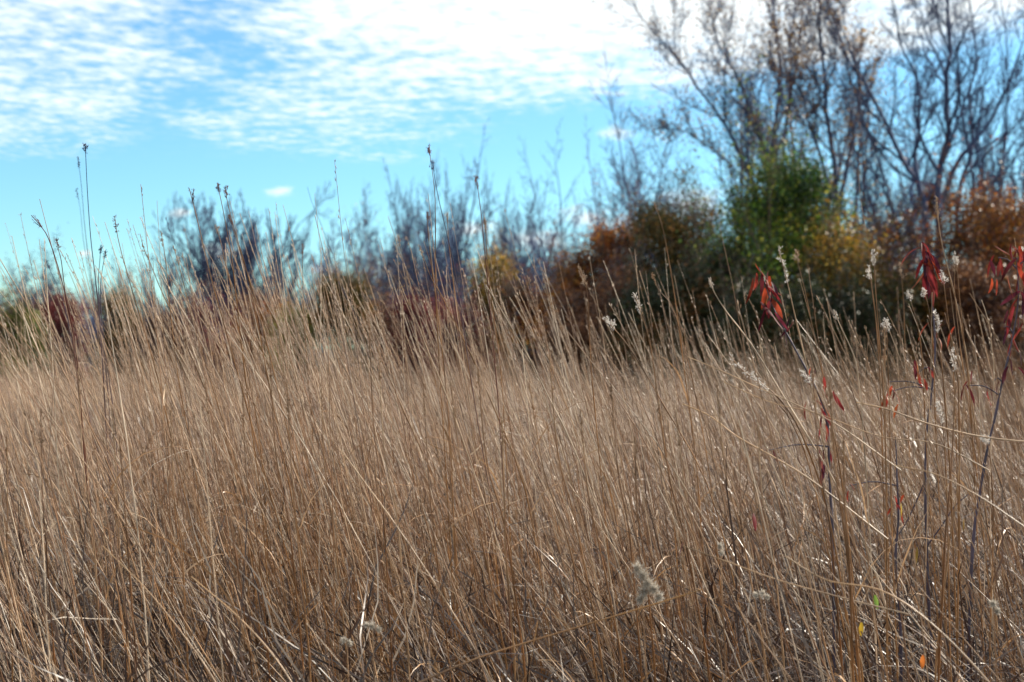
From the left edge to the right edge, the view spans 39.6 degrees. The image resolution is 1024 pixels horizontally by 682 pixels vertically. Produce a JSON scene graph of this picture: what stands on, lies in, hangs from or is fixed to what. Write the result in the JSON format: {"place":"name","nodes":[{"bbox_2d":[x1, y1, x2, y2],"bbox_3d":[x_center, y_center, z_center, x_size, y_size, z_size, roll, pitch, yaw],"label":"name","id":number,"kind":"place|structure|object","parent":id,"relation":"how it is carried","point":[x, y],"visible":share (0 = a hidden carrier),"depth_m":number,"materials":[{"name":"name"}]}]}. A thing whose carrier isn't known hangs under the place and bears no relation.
{"place":"outdoors","nodes":[
{"label":"outdoors","id":0,"kind":"place"},
{"bbox_2d":[0,349,1023,681],"bbox_3d":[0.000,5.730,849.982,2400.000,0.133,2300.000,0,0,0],"label":"ground","id":1,"kind":"structure","parent":0,"point":[335,373],"depth_m":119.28,"materials":[{"name":"brown plant"}]},
{"bbox_2d":[0,275,64,388],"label":"autumn shrub","id":2,"kind":"object","parent":1,"relation":"on","point":[13,314],"visible":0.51,"depth_m":51.69,"materials":[{"name":"green plant"}]},
{"bbox_2d":[0,225,67,332],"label":"bare tree","id":3,"kind":"object","parent":1,"relation":"on","point":[54,274],"visible":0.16,"depth_m":88.56,"materials":[{"name":"grey plant"}]},
{"bbox_2d":[0,258,98,384],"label":"autumn shrub","id":4,"kind":"object","parent":1,"relation":"on","point":[55,317],"visible":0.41,"depth_m":53.55,"materials":[{"name":"brown plant"}]},
{"bbox_2d":[79,258,159,382],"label":"autumn shrub","id":5,"kind":"object","parent":1,"relation":"on","point":[110,308],"visible":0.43,"depth_m":51.70,"materials":[{"name":"brown plant"}]},
{"bbox_2d":[118,283,213,380],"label":"autumn shrub","id":6,"kind":"object","parent":1,"relation":"on","point":[153,328],"visible":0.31,"depth_m":51.71,"materials":[{"name":"brown plant"}]},
{"bbox_2d":[126,201,213,339],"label":"bare tree","id":7,"kind":"object","parent":1,"relation":"on","point":[170,268],"visible":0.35,"depth_m":71.13,"materials":[{"name":"grey plant"}]},
{"bbox_2d":[163,268,254,380],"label":"autumn shrub","id":8,"kind":"object","parent":1,"relation":"on","point":[202,323],"visible":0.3,"depth_m":51.58,"materials":[{"name":"brown plant"}]},
{"bbox_2d":[147,180,335,381],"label":"bare tree","id":9,"kind":"object","parent":1,"relation":"on","point":[215,248],"visible":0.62,"depth_m":67.10,"materials":[{"name":"grey plant"}]},
{"bbox_2d":[215,183,272,672],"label":"grass stalk","id":10,"kind":"object","parent":1,"relation":"on","point":[219,191],"depth_m":3.47,"materials":[{"name":"plant"}]},
{"bbox_2d":[188,187,317,681],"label":"grass stalk","id":11,"kind":"object","parent":1,"relation":"on","point":[248,411],"depth_m":3.46,"materials":[{"name":"plant"}]},
{"bbox_2d":[210,267,312,383],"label":"autumn shrub","id":12,"kind":"object","parent":1,"relation":"on","point":[258,319],"visible":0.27,"depth_m":49.74,"materials":[{"name":"brown plant"}]},
{"bbox_2d":[223,186,332,681],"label":"grass stalk","id":13,"kind":"object","parent":1,"relation":"on","point":[225,190],"depth_m":3.37,"materials":[{"name":"plant"}]},
{"bbox_2d":[256,282,330,389],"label":"autumn shrub","id":14,"kind":"object","parent":1,"relation":"on","point":[291,327],"visible":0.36,"depth_m":47.76,"materials":[{"name":"brown plant"}]},
{"bbox_2d":[283,380,310,681],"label":"grass stalk","id":15,"kind":"object","parent":1,"relation":"on","point":[288,419],"depth_m":2.62,"materials":[{"name":"plant"}]},
{"bbox_2d":[262,216,340,361],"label":"bare tree","id":16,"kind":"object","parent":1,"relation":"on","point":[295,273],"visible":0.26,"depth_m":70.61,"materials":[{"name":"grey plant"}]},
{"bbox_2d":[267,353,360,681],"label":"grass stalk","id":17,"kind":"object","parent":1,"relation":"on","point":[269,372],"depth_m":2.73,"materials":[{"name":"plant"}]},
{"bbox_2d":[295,233,392,383],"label":"autumn shrub","id":18,"kind":"object","parent":1,"relation":"on","point":[354,283],"visible":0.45,"depth_m":47.73,"materials":[{"name":"brown plant"}]},
{"bbox_2d":[313,183,384,368],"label":"bare tree","id":19,"kind":"object","parent":1,"relation":"on","point":[347,239],"visible":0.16,"depth_m":91.30,"materials":[{"name":"grey plant"}]},
{"bbox_2d":[332,201,425,372],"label":"bare tree","id":20,"kind":"object","parent":1,"relation":"on","point":[402,271],"visible":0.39,"depth_m":73.88,"materials":[{"name":"grey plant"}]},
{"bbox_2d":[365,314,392,681],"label":"grass stalk","id":21,"kind":"object","parent":1,"relation":"on","point":[368,327],"depth_m":2.82,"materials":[{"name":"plant"}]},
{"bbox_2d":[346,276,412,385],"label":"autumn shrub","id":22,"kind":"object","parent":1,"relation":"on","point":[387,322],"visible":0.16,"depth_m":49.68,"materials":[{"name":"brown plant"}]},
{"bbox_2d":[376,345,409,681],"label":"grass stalk","id":23,"kind":"object","parent":1,"relation":"on","point":[397,520],"depth_m":2.73,"materials":[{"name":"plant"}]},
{"bbox_2d":[359,174,433,364],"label":"bare tree","id":24,"kind":"object","parent":1,"relation":"on","point":[390,260],"visible":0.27,"depth_m":84.46,"materials":[{"name":"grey plant"}]},
{"bbox_2d":[372,262,460,389],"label":"autumn shrub","id":25,"kind":"object","parent":1,"relation":"on","point":[407,314],"visible":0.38,"depth_m":47.81,"materials":[{"name":"brown plant"}]},
{"bbox_2d":[383,151,454,375],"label":"bare tree","id":26,"kind":"object","parent":1,"relation":"on","point":[420,244],"visible":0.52,"depth_m":80.04,"materials":[{"name":"grey plant"}]},
{"bbox_2d":[403,165,473,334],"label":"bare tree","id":27,"kind":"object","parent":1,"relation":"on","point":[464,208],"visible":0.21,"depth_m":82.11,"materials":[{"name":"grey plant"}]},
{"bbox_2d":[427,143,457,681],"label":"grass stalk","id":28,"kind":"object","parent":1,"relation":"on","point":[428,149],"depth_m":3.63,"materials":[{"name":"plant"}]},
{"bbox_2d":[411,184,477,349],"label":"bare tree","id":29,"kind":"object","parent":1,"relation":"on","point":[442,254],"visible":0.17,"depth_m":86.13,"materials":[{"name":"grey plant"}]},
{"bbox_2d":[417,117,501,330],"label":"bare tree","id":30,"kind":"object","parent":1,"relation":"on","point":[460,236],"visible":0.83,"depth_m":77.14,"materials":[{"name":"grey plant"}]},
{"bbox_2d":[409,255,515,387],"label":"autumn shrub","id":31,"kind":"object","parent":1,"relation":"on","point":[473,327],"visible":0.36,"depth_m":45.69,"materials":[{"name":"brown plant"}]},
{"bbox_2d":[399,281,542,681],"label":"grass stalk","id":32,"kind":"object","parent":1,"relation":"on","point":[408,303],"depth_m":3.40,"materials":[{"name":"plant"}]},
{"bbox_2d":[429,160,519,671],"bbox_3d":[-0.099,0.604,3.476,0.108,2.026,0.587,0,0,26],"label":"grass stalk","id":33,"kind":"object","parent":1,"relation":"on","point":[477,421],"depth_m":3.62,"materials":[{"name":"plant"}]},
{"bbox_2d":[418,245,557,678],"bbox_3d":[-0.038,0.697,3.562,0.627,1.841,0.161,0,0,-43],"label":"grass stalk","id":34,"kind":"object","parent":1,"relation":"on","point":[422,251],"depth_m":3.71,"materials":[{"name":"plant"}]},
{"bbox_2d":[451,205,528,382],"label":"autumn shrub","id":35,"kind":"object","parent":1,"relation":"on","point":[494,269],"visible":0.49,"depth_m":49.82,"materials":[{"name":"yellow plant"}]},
{"bbox_2d":[473,175,512,681],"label":"grass stalk","id":36,"kind":"object","parent":1,"relation":"on","point":[476,178],"depth_m":3.45,"materials":[{"name":"brown plant"}]},
{"bbox_2d":[479,415,515,681],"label":"grass stalk","id":37,"kind":"object","parent":1,"relation":"on","point":[507,577],"depth_m":2.63,"materials":[{"name":"plant"}]},
{"bbox_2d":[475,367,525,681],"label":"grass stalk","id":38,"kind":"object","parent":1,"relation":"on","point":[509,553],"depth_m":2.63,"materials":[{"name":"plant"}]},
{"bbox_2d":[462,158,542,333],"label":"bare tree","id":39,"kind":"object","parent":1,"relation":"on","point":[504,239],"visible":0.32,"depth_m":79.86,"materials":[{"name":"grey plant"}]},
{"bbox_2d":[449,382,558,681],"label":"grass stalk","id":40,"kind":"object","parent":1,"relation":"on","point":[454,417],"depth_m":2.63,"materials":[{"name":"plant"}]},
{"bbox_2d":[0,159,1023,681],"bbox_3d":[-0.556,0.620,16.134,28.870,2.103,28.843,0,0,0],"label":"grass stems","id":41,"kind":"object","parent":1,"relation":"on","point":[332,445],"visible":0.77,"depth_m":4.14,"materials":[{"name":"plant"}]},
{"bbox_2d":[0,173,1023,371],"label":"distant woods","id":42,"kind":"object","parent":1,"relation":"on","point":[316,264],"depth_m":98.60,"materials":[{"name":"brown plant"}]},
{"bbox_2d":[473,244,561,394],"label":"autumn shrub","id":43,"kind":"object","parent":1,"relation":"on","point":[511,294],"visible":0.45,"depth_m":45.61,"materials":[{"name":"brown plant"}]},
{"bbox_2d":[506,188,568,354],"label":"bare tree","id":44,"kind":"object","parent":1,"relation":"on","point":[554,234],"visible":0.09,"depth_m":90.46,"materials":[{"name":"grey plant"}]},
{"bbox_2d":[517,118,588,309],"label":"bare tree","id":45,"kind":"object","parent":1,"relation":"on","point":[540,228],"visible":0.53,"depth_m":58.58,"materials":[{"name":"grey plant"}]},
{"bbox_2d":[419,589,701,681],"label":"fallen straw","id":46,"kind":"object","parent":1,"relation":"on","point":[435,675],"visible":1,"depth_m":2.30,"materials":[{"name":"brown plant"}]},
{"bbox_2d":[527,380,597,681],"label":"grass stalk","id":47,"kind":"object","parent":1,"relation":"on","point":[532,406],"depth_m":2.82,"materials":[{"name":"plant"}]},
{"bbox_2d":[513,205,617,385],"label":"autumn shrub","id":48,"kind":"object","parent":1,"relation":"on","point":[574,280],"visible":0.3,"depth_m":42.62,"materials":[{"name":"brown plant"}]},
{"bbox_2d":[544,352,604,681],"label":"grass stalk","id":49,"kind":"object","parent":1,"relation":"on","point":[553,388],"depth_m":2.74,"materials":[{"name":"plant"}]},
{"bbox_2d":[486,285,678,681],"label":"grass stalk","id":50,"kind":"object","parent":1,"relation":"on","point":[588,486],"depth_m":3.41,"materials":[{"name":"plant"}]},
{"bbox_2d":[522,243,665,400],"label":"autumn shrub","id":51,"kind":"object","parent":1,"relation":"on","point":[581,322],"visible":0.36,"depth_m":37.60,"materials":[{"name":"brown plant"}]},
{"bbox_2d":[556,159,658,381],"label":"autumn shrub","id":52,"kind":"object","parent":1,"relation":"on","point":[620,242],"visible":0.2,"depth_m":42.45,"materials":[{"name":"brown plant"}]},
{"bbox_2d":[608,383,641,681],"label":"grass stalk","id":53,"kind":"object","parent":1,"relation":"on","point":[612,400],"depth_m":2.62,"materials":[{"name":"plant"}]},
{"bbox_2d":[576,31,695,373],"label":"bare tree","id":54,"kind":"object","parent":1,"relation":"on","point":[614,163],"visible":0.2,"depth_m":54.97,"materials":[{"name":"grey plant"}]},
{"bbox_2d":[631,559,664,681],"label":"fluffy seed plant","id":55,"kind":"object","parent":1,"relation":"on","point":[649,586],"visible":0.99,"depth_m":2.50,"materials":[{"name":"plant"}]},
{"bbox_2d":[592,86,710,279],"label":"bare tree","id":56,"kind":"object","parent":1,"relation":"on","point":[637,177],"visible":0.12,"depth_m":52.12,"materials":[{"name":"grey plant"}]},
{"bbox_2d":[596,209,742,404],"bbox_3d":[4.122,-0.788,37.002,3.696,5.150,4.044,0,0,41],"label":"autumn shrub","id":57,"kind":"object","parent":1,"relation":"on","point":[696,283],"visible":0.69,"depth_m":36.43,"materials":[{"name":"brown plant"}]},
{"bbox_2d":[602,316,759,681],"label":"grass stalk","id":58,"kind":"object","parent":1,"relation":"on","point":[611,324],"depth_m":3.39,"materials":[{"name":"plant"}]},
{"bbox_2d":[651,202,711,674],"bbox_3d":[0.474,0.618,4.102,0.099,2.003,0.446,0,0,35],"label":"grass stalk","id":59,"kind":"object","parent":1,"relation":"on","point":[654,205],"depth_m":4.22,"materials":[{"name":"plant"}]},
{"bbox_2d":[654,380,710,681],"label":"grass stalk","id":60,"kind":"object","parent":1,"relation":"on","point":[689,562],"depth_m":2.63,"materials":[{"name":"plant"}]},
{"bbox_2d":[614,129,771,378],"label":"autumn shrub","id":61,"kind":"object","parent":1,"relation":"on","point":[672,222],"visible":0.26,"depth_m":40.29,"materials":[{"name":"brown plant"}]},
{"bbox_2d":[590,0,837,254],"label":"tree","id":62,"kind":"object","parent":1,"relation":"on","point":[745,106],"visible":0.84,"depth_m":43.19,"materials":[{"name":"grey plant"}]},
{"bbox_2d":[676,198,794,398],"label":"autumn shrub","id":63,"kind":"object","parent":1,"relation":"on","point":[717,264],"visible":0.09,"depth_m":37.51,"materials":[{"name":"brown plant"}]},
{"bbox_2d":[712,382,768,681],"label":"grass stalk","id":64,"kind":"object","parent":1,"relation":"on","point":[719,421],"depth_m":2.61,"materials":[{"name":"plant"}]},
{"bbox_2d":[693,0,813,277],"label":"tall tree","id":65,"kind":"object","parent":1,"relation":"on","point":[750,59],"visible":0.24,"depth_m":49.74,"materials":[{"name":"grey plant"}]},
{"bbox_2d":[695,238,835,403],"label":"autumn shrub","id":66,"kind":"object","parent":1,"relation":"on","point":[755,298],"visible":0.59,"depth_m":34.54,"materials":[{"name":"brown plant"}]},
{"bbox_2d":[671,26,870,380],"bbox_3d":[7.307,-3.373,38.534,5.816,10.567,5.029,0,0,-27],"label":"green tree","id":67,"kind":"object","parent":1,"relation":"on","point":[785,195],"visible":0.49,"depth_m":37.87,"materials":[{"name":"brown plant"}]},
{"bbox_2d":[729,352,858,681],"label":"grass stalk","id":68,"kind":"object","parent":1,"relation":"on","point":[837,563],"depth_m":3.19,"materials":[{"name":"plant"}]},
{"bbox_2d":[745,265,844,680],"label":"red leaved sapling","id":69,"kind":"object","parent":1,"relation":"on","point":[766,294],"visible":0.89,"depth_m":3.60,"materials":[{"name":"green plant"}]},
{"bbox_2d":[708,277,898,671],"bbox_3d":[0.729,0.741,3.257,0.816,1.751,0.146,0,0,-30],"label":"grass stalk","id":70,"kind":"object","parent":1,"relation":"on","point":[800,424],"depth_m":3.33,"materials":[{"name":"plant"}]},
{"bbox_2d":[720,0,897,276],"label":"tall tree","id":71,"kind":"object","parent":1,"relation":"on","point":[790,128],"visible":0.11,"depth_m":49.57,"materials":[{"name":"grey plant"}]},
{"bbox_2d":[776,246,851,681],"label":"grass stalk","id":72,"kind":"object","parent":1,"relation":"on","point":[785,275],"depth_m":3.31,"materials":[{"name":"plant"}]},
{"bbox_2d":[809,368,843,681],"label":"grass stalk","id":73,"kind":"object","parent":1,"relation":"on","point":[833,562],"depth_m":2.63,"materials":[{"name":"plant"}]},
{"bbox_2d":[752,0,905,235],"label":"tree","id":74,"kind":"object","parent":1,"relation":"on","point":[813,110],"visible":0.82,"depth_m":42.28,"materials":[{"name":"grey plant"}]},
{"bbox_2d":[827,434,854,681],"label":"grass stalk","id":75,"kind":"object","parent":1,"relation":"on","point":[850,582],"depth_m":2.33,"materials":[{"name":"plant"}]},
{"bbox_2d":[779,163,904,386],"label":"autumn shrub","id":76,"kind":"object","parent":1,"relation":"on","point":[830,252],"visible":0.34,"depth_m":36.64,"materials":[{"name":"yellow plant"}]},
{"bbox_2d":[825,380,860,681],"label":"grass stalk","id":77,"kind":"object","parent":1,"relation":"on","point":[853,610],"depth_m":2.31,"materials":[{"name":"plant"}]},
{"bbox_2d":[761,227,927,402],"bbox_3d":[8.096,-0.545,35.057,4.341,4.657,3.577,0,0,22],"label":"autumn shrub","id":78,"kind":"object","parent":1,"relation":"on","point":[862,312],"visible":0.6,"depth_m":34.61,"materials":[{"name":"brown plant"}]},
{"bbox_2d":[767,0,942,275],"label":"tall tree","id":79,"kind":"object","parent":1,"relation":"on","point":[862,189],"visible":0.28,"depth_m":47.55,"materials":[{"name":"grey plant"}]},
{"bbox_2d":[832,310,877,681],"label":"grass stalk","id":80,"kind":"object","parent":1,"relation":"on","point":[836,315],"depth_m":3.29,"materials":[{"name":"plant"}]},
{"bbox_2d":[847,437,903,681],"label":"red leaved sapling","id":81,"kind":"object","parent":1,"relation":"on","point":[899,615],"visible":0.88,"depth_m":3.36,"materials":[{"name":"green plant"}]},
{"bbox_2d":[826,8,936,386],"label":"tall tree","id":82,"kind":"object","parent":1,"relation":"on","point":[879,175],"visible":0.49,"depth_m":44.77,"materials":[{"name":"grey plant"}]},
{"bbox_2d":[880,326,887,681],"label":"grass stalk","id":83,"kind":"object","parent":1,"relation":"on","point":[884,354],"depth_m":2.74,"materials":[{"name":"plant"}]},
{"bbox_2d":[797,368,973,681],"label":"grass stalk","id":84,"kind":"object","parent":1,"relation":"on","point":[804,374],"depth_m":3.02,"materials":[{"name":"plant"}]},
{"bbox_2d":[863,265,913,681],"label":"grass stalk","id":85,"kind":"object","parent":1,"relation":"on","point":[868,274],"depth_m":3.44,"materials":[{"name":"plant"}]},
{"bbox_2d":[850,158,932,390],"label":"autumn shrub","id":86,"kind":"object","parent":1,"relation":"on","point":[889,231],"visible":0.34,"depth_m":38.87,"materials":[{"name":"brown plant"}]},
{"bbox_2d":[835,20,967,277],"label":"bare tree","id":87,"kind":"object","parent":1,"relation":"on","point":[905,145],"visible":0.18,"depth_m":58.04,"materials":[{"name":"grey plant"}]},
{"bbox_2d":[790,0,1023,273],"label":"tree","id":88,"kind":"object","parent":1,"relation":"on","point":[947,118],"visible":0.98,"depth_m":40.80,"materials":[{"name":"grey plant"}]},
{"bbox_2d":[839,230,982,398],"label":"autumn shrub","id":89,"kind":"object","parent":1,"relation":"on","point":[917,305],"visible":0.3,"depth_m":35.54,"materials":[{"name":"brown plant"}]},
{"bbox_2d":[881,317,953,681],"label":"grass stalk","id":90,"kind":"object","parent":1,"relation":"on","point":[889,327],"depth_m":3.23,"materials":[{"name":"plant"}]},
{"bbox_2d":[877,242,972,681],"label":"red leaved sapling","id":91,"kind":"object","parent":1,"relation":"on","point":[929,282],"visible":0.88,"depth_m":3.60,"materials":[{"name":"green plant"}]},
{"bbox_2d":[933,309,959,681],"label":"grass stalk","id":92,"kind":"object","parent":1,"relation":"on","point":[937,323],"depth_m":3.13,"materials":[{"name":"plant"}]},
{"bbox_2d":[937,382,958,681],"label":"grass stalk","id":93,"kind":"object","parent":1,"relation":"on","point":[943,574],"depth_m":2.53,"materials":[{"name":"plant"}]},
{"bbox_2d":[881,97,1021,386],"bbox_3d":[12.220,-2.245,37.940,4.035,8.068,3.551,0,0,-29],"label":"autumn shrub","id":94,"kind":"object","parent":1,"relation":"on","point":[956,239],"visible":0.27,"depth_m":37.84,"materials":[{"name":"brown plant"}]},
{"bbox_2d":[881,56,1023,269],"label":"bare tree","id":95,"kind":"object","parent":1,"relation":"on","point":[1019,159],"visible":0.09,"depth_m":58.04,"materials":[{"name":"grey plant"}]},
{"bbox_2d":[920,251,985,681],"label":"grass stalk","id":96,"kind":"object","parent":1,"relation":"on","point":[955,261],"depth_m":3.46,"materials":[{"name":"plant"}]},
{"bbox_2d":[950,347,961,681],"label":"grass stalk","id":97,"kind":"object","parent":1,"relation":"on","point":[953,358],"depth_m":3.03,"materials":[{"name":"plant"}]},
{"bbox_2d":[901,205,1023,402],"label":"autumn shrub","id":98,"kind":"object","parent":1,"relation":"on","point":[980,283],"visible":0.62,"depth_m":34.45,"materials":[{"name":"brown plant"}]},
{"bbox_2d":[903,0,1023,252],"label":"tree","id":99,"kind":"object","parent":1,"relation":"on","point":[968,162],"visible":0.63,"depth_m":41.88,"materials":[{"name":"grey plant"}]},
{"bbox_2d":[923,0,1023,267],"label":"tall tree","id":100,"kind":"object","parent":1,"relation":"on","point":[1004,143],"visible":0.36,"depth_m":49.03,"materials":[{"name":"grey plant"}]},
{"bbox_2d":[933,196,1014,677],"bbox_3d":[1.186,0.641,3.586,0.080,1.953,0.716,0,0,39],"label":"grass stalk","id":101,"kind":"object","parent":1,"relation":"on","point":[937,208],"depth_m":3.62,"materials":[{"name":"plant"}]},
{"bbox_2d":[935,5,1023,362],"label":"bare tree","id":102,"kind":"object","parent":1,"relation":"on","point":[1010,168],"visible":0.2,"depth_m":51.81,"materials":[{"name":"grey plant"}]},
{"bbox_2d":[955,139,1023,366],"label":"autumn shrub","id":103,"kind":"object","parent":1,"relation":"on","point":[1016,221],"visible":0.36,"depth_m":36.76,"materials":[{"name":"brown plant"}]},
{"bbox_2d":[961,244,1023,681],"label":"red leaved sapling","id":104,"kind":"object","parent":1,"relation":"on","point":[1019,264],"visible":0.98,"depth_m":3.48,"materials":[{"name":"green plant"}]},
{"bbox_2d":[0,0,1023,348],"label":"sky","id":105,"kind":"structure","parent":0,"point":[261,98],"materials":[{"name":"blue"}]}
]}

